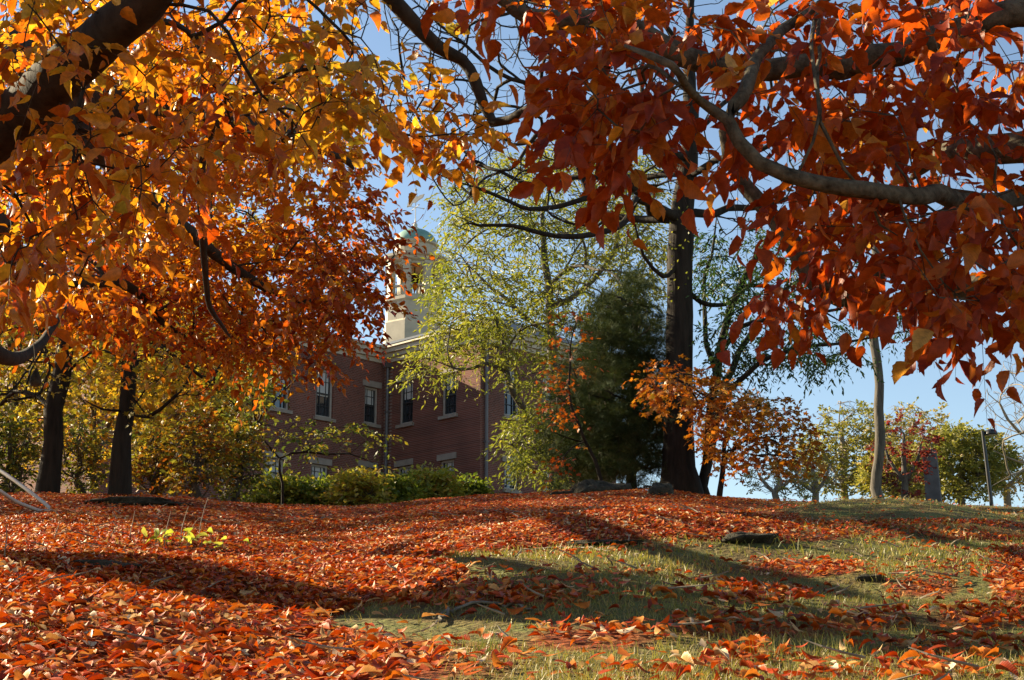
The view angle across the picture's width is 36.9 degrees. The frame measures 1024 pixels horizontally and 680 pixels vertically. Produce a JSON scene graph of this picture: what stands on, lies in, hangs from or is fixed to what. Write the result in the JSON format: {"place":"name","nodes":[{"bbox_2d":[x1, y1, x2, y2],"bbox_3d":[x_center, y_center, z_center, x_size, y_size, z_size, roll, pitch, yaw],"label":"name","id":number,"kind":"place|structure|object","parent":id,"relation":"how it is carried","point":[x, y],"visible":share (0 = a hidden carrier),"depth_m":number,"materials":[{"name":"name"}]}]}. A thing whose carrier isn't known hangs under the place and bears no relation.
{"place":"outdoors","nodes":[
{"label":"outdoors","id":0,"kind":"place"},
{"bbox_2d":[0,491,1023,679],"bbox_3d":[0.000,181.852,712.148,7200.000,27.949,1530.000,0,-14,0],"label":"ground","id":1,"kind":"structure","parent":0,"point":[391,625],"depth_m":5.43,"materials":[{"name":"green plant"}]},
{"bbox_2d":[4,524,7,556],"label":"dry stem","id":2,"kind":"object","parent":1,"relation":"on","point":[6,541],"visible":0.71,"depth_m":6.23,"materials":[{"name":"brown plant"}]},
{"bbox_2d":[0,194,15,374],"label":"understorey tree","id":3,"kind":"object","parent":1,"relation":"on","point":[12,335],"visible":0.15,"depth_m":20.60,"materials":[{"name":"orange plant"}]},
{"bbox_2d":[0,405,43,493],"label":"thicket bush","id":4,"kind":"object","parent":1,"relation":"on","point":[13,466],"visible":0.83,"depth_m":30.21,"materials":[{"name":"green plant"}]},
{"bbox_2d":[0,469,51,511],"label":"plastic hoop","id":5,"kind":"object","parent":1,"relation":"on","point":[26,489],"visible":0.95,"depth_m":14.56,"materials":[{"name":"grey plastic"}]},
{"bbox_2d":[0,260,87,492],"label":"background tree","id":6,"kind":"object","parent":1,"relation":"on","point":[8,342],"visible":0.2,"depth_m":38.58,"materials":[{"name":"yellow plant"}]},
{"bbox_2d":[31,406,112,493],"bbox_3d":[-9.126,2.549,32.358,1.802,2.253,2.072,7,-16,-26],"label":"thicket bush","id":7,"kind":"object","parent":1,"relation":"on","point":[86,464],"visible":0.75,"depth_m":32.23,"materials":[{"name":"green plant"}]},
{"bbox_2d":[23,300,156,493],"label":"background tree","id":8,"kind":"object","parent":1,"relation":"on","point":[95,413],"visible":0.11,"depth_m":42.63,"materials":[{"name":"yellow plant"}]},
{"bbox_2d":[68,559,144,571],"bbox_3d":[-1.675,0.944,6.320,0.332,0.076,0.226,0,-14,0],"label":"rock","id":9,"kind":"object","parent":1,"relation":"on","point":[101,562],"visible":0.38,"depth_m":6.25,"materials":[{"name":"grey stone"}]},
{"bbox_2d":[0,39,222,492],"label":"maple tree","id":10,"kind":"object","parent":1,"relation":"on","point":[61,383],"visible":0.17,"depth_m":26.54,"materials":[{"name":"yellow plant"}]},
{"bbox_2d":[81,496,193,505],"bbox_3d":[-4.152,1.789,16.811,1.338,0.124,0.539,0,-14,0],"label":"rock","id":11,"kind":"object","parent":1,"relation":"on","point":[132,500],"visible":0.53,"depth_m":16.59,"materials":[{"name":"grey stone"}]},
{"bbox_2d":[102,413,190,495],"bbox_3d":[-7.136,2.406,30.362,1.902,2.096,1.773,0,-14,0],"label":"thicket bush","id":12,"kind":"object","parent":1,"relation":"on","point":[144,469],"visible":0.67,"depth_m":30.14,"materials":[{"name":"yellow plant"}]},
{"bbox_2d":[105,301,215,495],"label":"background tree","id":13,"kind":"object","parent":1,"relation":"on","point":[176,415],"visible":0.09,"depth_m":40.47,"materials":[{"name":"yellow plant"}]},
{"bbox_2d":[141,527,251,549],"bbox_3d":[-1.684,1.075,8.173,0.568,0.169,0.251,0,-14,0],"label":"leafy plant","id":14,"kind":"object","parent":1,"relation":"on","point":[190,536],"visible":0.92,"depth_m":8.16,"materials":[{"name":"yellow plant"}]},
{"bbox_2d":[64,94,329,494],"bbox_3d":[-6.279,-1.375,28.180,6.177,9.581,6.935,0,-14,0],"label":"maple tree","id":15,"kind":"object","parent":1,"relation":"on","point":[120,472],"visible":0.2,"depth_m":25.88,"materials":[{"name":"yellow plant"}]},
{"bbox_2d":[149,402,250,499],"bbox_3d":[-6.010,2.250,29.322,1.898,2.311,1.708,0,-14,0],"label":"thicket bush","id":16,"kind":"object","parent":1,"relation":"on","point":[189,461],"visible":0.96,"depth_m":29.23,"materials":[{"name":"green plant"}]},
{"bbox_2d":[207,548,229,552],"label":"rock","id":17,"kind":"object","parent":1,"relation":"on","point":[210,550],"visible":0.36,"depth_m":8.04,"materials":[{"name":"grey stone"}]},
{"bbox_2d":[175,335,278,500],"bbox_3d":[-7.255,2.161,38.680,2.936,5.006,2.526,0,-14,0],"label":"background tree","id":18,"kind":"object","parent":1,"relation":"on","point":[199,387],"visible":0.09,"depth_m":38.48,"materials":[{"name":"yellow plant"}]},
{"bbox_2d":[189,416,275,501],"bbox_3d":[-5.539,2.518,30.357,1.808,2.107,1.698,0,-14,0],"label":"thicket bush","id":19,"kind":"object","parent":1,"relation":"on","point":[239,436],"visible":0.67,"depth_m":30.21,"materials":[{"name":"green plant"}]},
{"bbox_2d":[228,467,315,505],"bbox_3d":[-5.388,3.647,35.237,2.039,1.582,1.796,0,-14,0],"label":"shrub","id":20,"kind":"object","parent":1,"relation":"on","point":[264,495],"visible":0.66,"depth_m":34.83,"materials":[{"name":"green plant"}]},
{"bbox_2d":[0,0,577,433],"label":"beech tree","id":21,"kind":"object","parent":1,"relation":"on","point":[70,102],"visible":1,"depth_m":7.26,"materials":[{"name":"orange plant"}]},
{"bbox_2d":[29,289,40,386],"bbox_3d":[-2.890,-0.163,9.340,0.129,0.925,0.072,-5,-15,19],"label":"hanging pod","id":22,"kind":"object","parent":21,"relation":"hanging from","point":[35,379],"visible":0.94,"depth_m":9.21,"materials":[{"name":"brown plant"}]},
{"bbox_2d":[197,352,407,504],"bbox_3d":[-4.500,1.784,31.545,4.649,4.032,4.302,0,-14,0],"label":"sagging bough tree","id":23,"kind":"object","parent":1,"relation":"on","point":[307,449],"visible":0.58,"depth_m":31.37,"materials":[{"name":"green plant"}]},
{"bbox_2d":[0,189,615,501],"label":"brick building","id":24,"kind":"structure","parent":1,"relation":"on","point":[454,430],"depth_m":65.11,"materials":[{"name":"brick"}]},
{"bbox_2d":[262,450,286,479],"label":"window","id":25,"kind":"structure","parent":24,"relation":"in","point":[273,471],"depth_m":62.67,"materials":[{"name":"glass"}]},
{"bbox_2d":[269,363,292,413],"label":"window","id":26,"kind":"structure","parent":24,"relation":"in","point":[283,407],"depth_m":63.52,"materials":[{"name":"glass"}]},
{"bbox_2d":[309,456,331,480],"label":"window","id":27,"kind":"structure","parent":24,"relation":"in","point":[315,469],"depth_m":64.28,"materials":[{"name":"paint"}]},
{"bbox_2d":[313,369,335,422],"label":"window","id":28,"kind":"structure","parent":24,"relation":"in","point":[323,393],"depth_m":65.21,"materials":[{"name":"glass"}]},
{"bbox_2d":[358,460,377,474],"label":"window","id":29,"kind":"structure","parent":24,"relation":"in","point":[367,464],"depth_m":66.08,"materials":[{"name":"paint"}]},
{"bbox_2d":[362,379,381,428],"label":"window","id":30,"kind":"structure","parent":24,"relation":"in","point":[370,404],"depth_m":67.01,"materials":[{"name":"glass"}]},
{"bbox_2d":[394,458,412,474],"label":"window","id":31,"kind":"structure","parent":24,"relation":"in","point":[405,462],"depth_m":65.79,"materials":[{"name":"paint"}]},
{"bbox_2d":[395,373,415,428],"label":"window","id":32,"kind":"structure","parent":24,"relation":"in","point":[406,394],"depth_m":66.52,"materials":[{"name":"glass"}]},
{"bbox_2d":[437,452,456,475],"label":"window","id":33,"kind":"structure","parent":24,"relation":"in","point":[447,456],"depth_m":63.92,"materials":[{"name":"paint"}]},
{"bbox_2d":[438,365,458,419],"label":"window","id":34,"kind":"structure","parent":24,"relation":"in","point":[449,404],"depth_m":64.66,"materials":[{"name":"glass"}]},
{"bbox_2d":[502,455,521,493],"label":"window","id":35,"kind":"structure","parent":24,"relation":"in","point":[508,487],"depth_m":63.64,"materials":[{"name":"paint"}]},
{"bbox_2d":[503,368,521,420],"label":"window","id":36,"kind":"structure","parent":24,"relation":"in","point":[509,403],"depth_m":64.58,"materials":[{"name":"glass"}]},
{"bbox_2d":[543,374,553,414],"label":"window","id":37,"kind":"structure","parent":24,"relation":"in","point":[546,374],"depth_m":66.43,"materials":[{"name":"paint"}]},
{"bbox_2d":[542,468,555,492],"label":"window","id":38,"kind":"structure","parent":24,"relation":"in","point":[550,468],"depth_m":65.44,"materials":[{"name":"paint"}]},
{"bbox_2d":[284,472,339,505],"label":"shrub","id":39,"kind":"object","parent":1,"relation":"on","point":[319,488],"visible":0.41,"depth_m":34.82,"materials":[{"name":"green plant"}]},
{"bbox_2d":[313,465,397,506],"bbox_3d":[-3.491,3.544,34.163,1.988,1.581,1.846,0,-14,0],"label":"shrub","id":40,"kind":"object","parent":1,"relation":"on","point":[352,487],"visible":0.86,"depth_m":33.94,"materials":[{"name":"green plant"}]},
{"bbox_2d":[373,467,432,502],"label":"shrub","id":41,"kind":"object","parent":1,"relation":"on","point":[407,489],"visible":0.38,"depth_m":34.89,"materials":[{"name":"green plant"}]},
{"bbox_2d":[402,461,476,499],"bbox_3d":[-1.889,3.631,36.153,2.155,1.678,1.917,0,-14,0],"label":"shrub","id":42,"kind":"object","parent":1,"relation":"on","point":[436,480],"visible":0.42,"depth_m":35.91,"materials":[{"name":"green plant"}]},
{"bbox_2d":[436,606,456,623],"bbox_3d":[-0.196,0.809,4.519,0.023,0.076,0.319,-2,-14,7],"label":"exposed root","id":43,"kind":"object","parent":1,"relation":"on","point":[449,610],"visible":0.81,"depth_m":4.54,"materials":[{"name":"grey wood"}]},
{"bbox_2d":[427,584,467,606],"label":"grass tuft","id":44,"kind":"object","parent":1,"relation":"on","point":[448,603],"visible":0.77,"depth_m":4.83,"materials":[{"name":"green plant"}]},
{"bbox_2d":[443,468,494,496],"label":"shrub","id":45,"kind":"object","parent":1,"relation":"on","point":[478,484],"visible":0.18,"depth_m":37.90,"materials":[{"name":"green plant"}]},
{"bbox_2d":[441,622,513,652],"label":"grass tuft","id":46,"kind":"object","parent":1,"relation":"on","point":[488,644],"visible":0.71,"depth_m":3.70,"materials":[{"name":"green plant"}]},
{"bbox_2d":[432,600,532,619],"bbox_3d":[-0.085,0.807,4.596,0.294,0.076,0.244,0,-14,0],"label":"exposed root","id":47,"kind":"object","parent":1,"relation":"on","point":[480,602],"visible":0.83,"depth_m":4.69,"materials":[{"name":"brown wood"}]},
{"bbox_2d":[0,488,1023,679],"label":"fallen leaves","id":48,"kind":"object","parent":1,"relation":"on","point":[100,594],"depth_m":5.42,"materials":[{"name":"orange plant"}]},
{"bbox_2d":[3,492,1023,679],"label":"grass","id":49,"kind":"structure","parent":1,"relation":"on","point":[548,556],"depth_m":4.72,"materials":[{"name":"green plant"}]},
{"bbox_2d":[387,134,672,492],"bbox_3d":[0.929,-0.691,39.383,8.055,11.451,7.311,0,-14,0],"label":"locust tree","id":50,"kind":"object","parent":1,"relation":"on","point":[550,302],"visible":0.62,"depth_m":38.01,"materials":[{"name":"green plant"}]},
{"bbox_2d":[512,546,611,552],"bbox_3d":[0.333,1.078,7.891,0.614,0.082,0.288,-9,-17,33],"label":"exposed root","id":51,"kind":"object","parent":1,"relation":"on","point":[565,547],"visible":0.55,"depth_m":8.01,"materials":[{"name":"brown wood"}]},
{"bbox_2d":[550,491,573,495],"bbox_3d":[0.804,2.354,23.253,0.475,0.138,0.345,0,-14,0],"label":"rock","id":52,"kind":"object","parent":1,"relation":"on","point":[560,492],"visible":0.38,"depth_m":23.14,"materials":[{"name":"grey stone"}]},
{"bbox_2d":[531,311,608,489],"bbox_3d":[0.928,1.076,24.514,1.271,3.178,1.323,0,-14,0],"label":"maple sapling","id":53,"kind":"object","parent":1,"relation":"on","point":[569,403],"visible":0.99,"depth_m":24.50,"materials":[{"name":"green plant"}]},
{"bbox_2d":[570,479,631,493],"bbox_3d":[1.355,2.328,23.287,0.970,0.402,0.867,0,-14,0],"label":"rock","id":54,"kind":"object","parent":1,"relation":"on","point":[588,485],"visible":0.48,"depth_m":23.04,"materials":[{"name":"grey stone"}]},
{"bbox_2d":[566,539,642,546],"bbox_3d":[0.507,1.090,8.193,0.445,0.045,0.230,0,-14,0],"label":"rock","id":55,"kind":"object","parent":1,"relation":"on","point":[596,543],"visible":0.54,"depth_m":8.12,"materials":[{"name":"grey stone"}]},
{"bbox_2d":[525,262,697,492],"bbox_3d":[1.962,0.706,28.034,3.599,5.222,5.380,0,-14,0],"label":"pine tree","id":56,"kind":"object","parent":1,"relation":"on","point":[624,437],"visible":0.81,"depth_m":26.52,"materials":[{"name":"green plant"}]},
{"bbox_2d":[383,0,894,493],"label":"bare tree","id":57,"kind":"object","parent":1,"relation":"on","point":[677,452],"visible":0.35,"depth_m":26.14,"materials":[{"name":"brown plant"}]},
{"bbox_2d":[647,482,673,494],"bbox_3d":[2.100,2.194,21.722,0.412,0.364,0.391,0,-14,0],"label":"rock","id":58,"kind":"object","parent":1,"relation":"on","point":[656,488],"visible":0.5,"depth_m":21.59,"materials":[{"name":"grey stone"}]},
{"bbox_2d":[420,0,1023,432],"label":"beech tree","id":59,"kind":"object","parent":1,"relation":"on","point":[874,136],"visible":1,"depth_m":4.68,"materials":[{"name":"red plant"}]},
{"bbox_2d":[621,354,829,495],"bbox_3d":[3.467,1.500,24.355,3.590,2.380,3.390,0,-14,0],"label":"maple sapling","id":60,"kind":"object","parent":1,"relation":"on","point":[723,456],"visible":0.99,"depth_m":23.84,"materials":[{"name":"orange plant"}]},
{"bbox_2d":[721,532,779,543],"bbox_3d":[1.273,1.073,8.219,0.336,0.086,0.289,0,-14,0],"label":"rock","id":61,"kind":"object","parent":1,"relation":"on","point":[749,537],"visible":0.65,"depth_m":8.12,"materials":[{"name":"grey stone"}]},
{"bbox_2d":[735,634,798,667],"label":"grass tuft","id":62,"kind":"object","parent":1,"relation":"on","point":[772,662],"visible":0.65,"depth_m":3.50,"materials":[{"name":"green plant"}]},
{"bbox_2d":[736,463,822,500],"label":"bare thicket tree","id":63,"kind":"object","parent":1,"relation":"on","point":[779,486],"visible":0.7,"depth_m":60.18,"materials":[{"name":"brown plant"}]},
{"bbox_2d":[687,191,929,494],"bbox_3d":[5.042,-0.230,27.220,4.611,6.712,4.222,0,-14,0],"label":"leaning locust","id":64,"kind":"object","parent":1,"relation":"on","point":[742,285],"visible":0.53,"depth_m":26.68,"materials":[{"name":"green plant"}]},
{"bbox_2d":[784,455,847,501],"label":"bare thicket tree","id":65,"kind":"object","parent":1,"relation":"on","point":[815,489],"visible":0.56,"depth_m":64.29,"materials":[{"name":"brown plant"}]},
{"bbox_2d":[800,631,866,661],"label":"grass tuft","id":66,"kind":"object","parent":1,"relation":"on","point":[836,646],"visible":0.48,"depth_m":3.66,"materials":[{"name":"green plant"}]},
{"bbox_2d":[790,399,897,499],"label":"round tree","id":67,"kind":"object","parent":1,"relation":"on","point":[845,479],"visible":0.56,"depth_m":85.34,"materials":[{"name":"green plant"}]},
{"bbox_2d":[773,0,970,498],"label":"tall tree","id":68,"kind":"object","parent":1,"relation":"on","point":[876,472],"visible":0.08,"depth_m":40.68,"materials":[{"name":"grey plant"}]},
{"bbox_2d":[855,574,888,580],"bbox_3d":[1.584,1.062,6.792,0.153,0.054,0.106,0,-14,0],"label":"rock","id":69,"kind":"object","parent":1,"relation":"on","point":[866,577],"visible":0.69,"depth_m":6.75,"materials":[{"name":"grey stone"}]},
{"bbox_2d":[857,556,898,581],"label":"grass tuft","id":70,"kind":"object","parent":1,"relation":"on","point":[881,569],"visible":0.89,"depth_m":6.80,"materials":[{"name":"green plant"}]},
{"bbox_2d":[850,442,924,500],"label":"round tree","id":71,"kind":"object","parent":1,"relation":"on","point":[864,475],"visible":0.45,"depth_m":70.13,"materials":[{"name":"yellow plant"}]},
{"bbox_2d":[864,407,945,498],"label":"red maple","id":72,"kind":"object","parent":1,"relation":"on","point":[904,476],"visible":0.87,"depth_m":58.53,"materials":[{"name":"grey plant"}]},
{"bbox_2d":[858,396,967,500],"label":"round tree","id":73,"kind":"object","parent":1,"relation":"on","point":[903,424],"visible":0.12,"depth_m":92.59,"materials":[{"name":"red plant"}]},
{"bbox_2d":[923,449,941,502],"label":"stone pillar","id":74,"kind":"structure","parent":1,"relation":"on","point":[933,490],"depth_m":62.29,"materials":[{"name":"stone"}]},
{"bbox_2d":[907,417,1023,504],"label":"round tree","id":75,"kind":"object","parent":1,"relation":"on","point":[970,467],"visible":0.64,"depth_m":79.73,"materials":[{"name":"green plant"}]},
{"bbox_2d":[981,429,997,505],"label":"lamp post","id":76,"kind":"object","parent":1,"relation":"on","point":[989,432],"visible":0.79,"depth_m":60.66,"materials":[{"name":"black metal"}]},
{"bbox_2d":[980,352,1023,489],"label":"bare tree","id":77,"kind":"object","parent":1,"relation":"on","point":[1018,421],"visible":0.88,"depth_m":69.88,"materials":[{"name":"brown plant"}]},
{"bbox_2d":[984,439,1023,506],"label":"round tree","id":78,"kind":"object","parent":1,"relation":"on","point":[1009,486],"visible":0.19,"depth_m":88.25,"materials":[{"name":"green plant"}]},
{"bbox_2d":[0,0,1023,506],"label":"sky","id":79,"kind":"structure","parent":0,"point":[959,398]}
]}

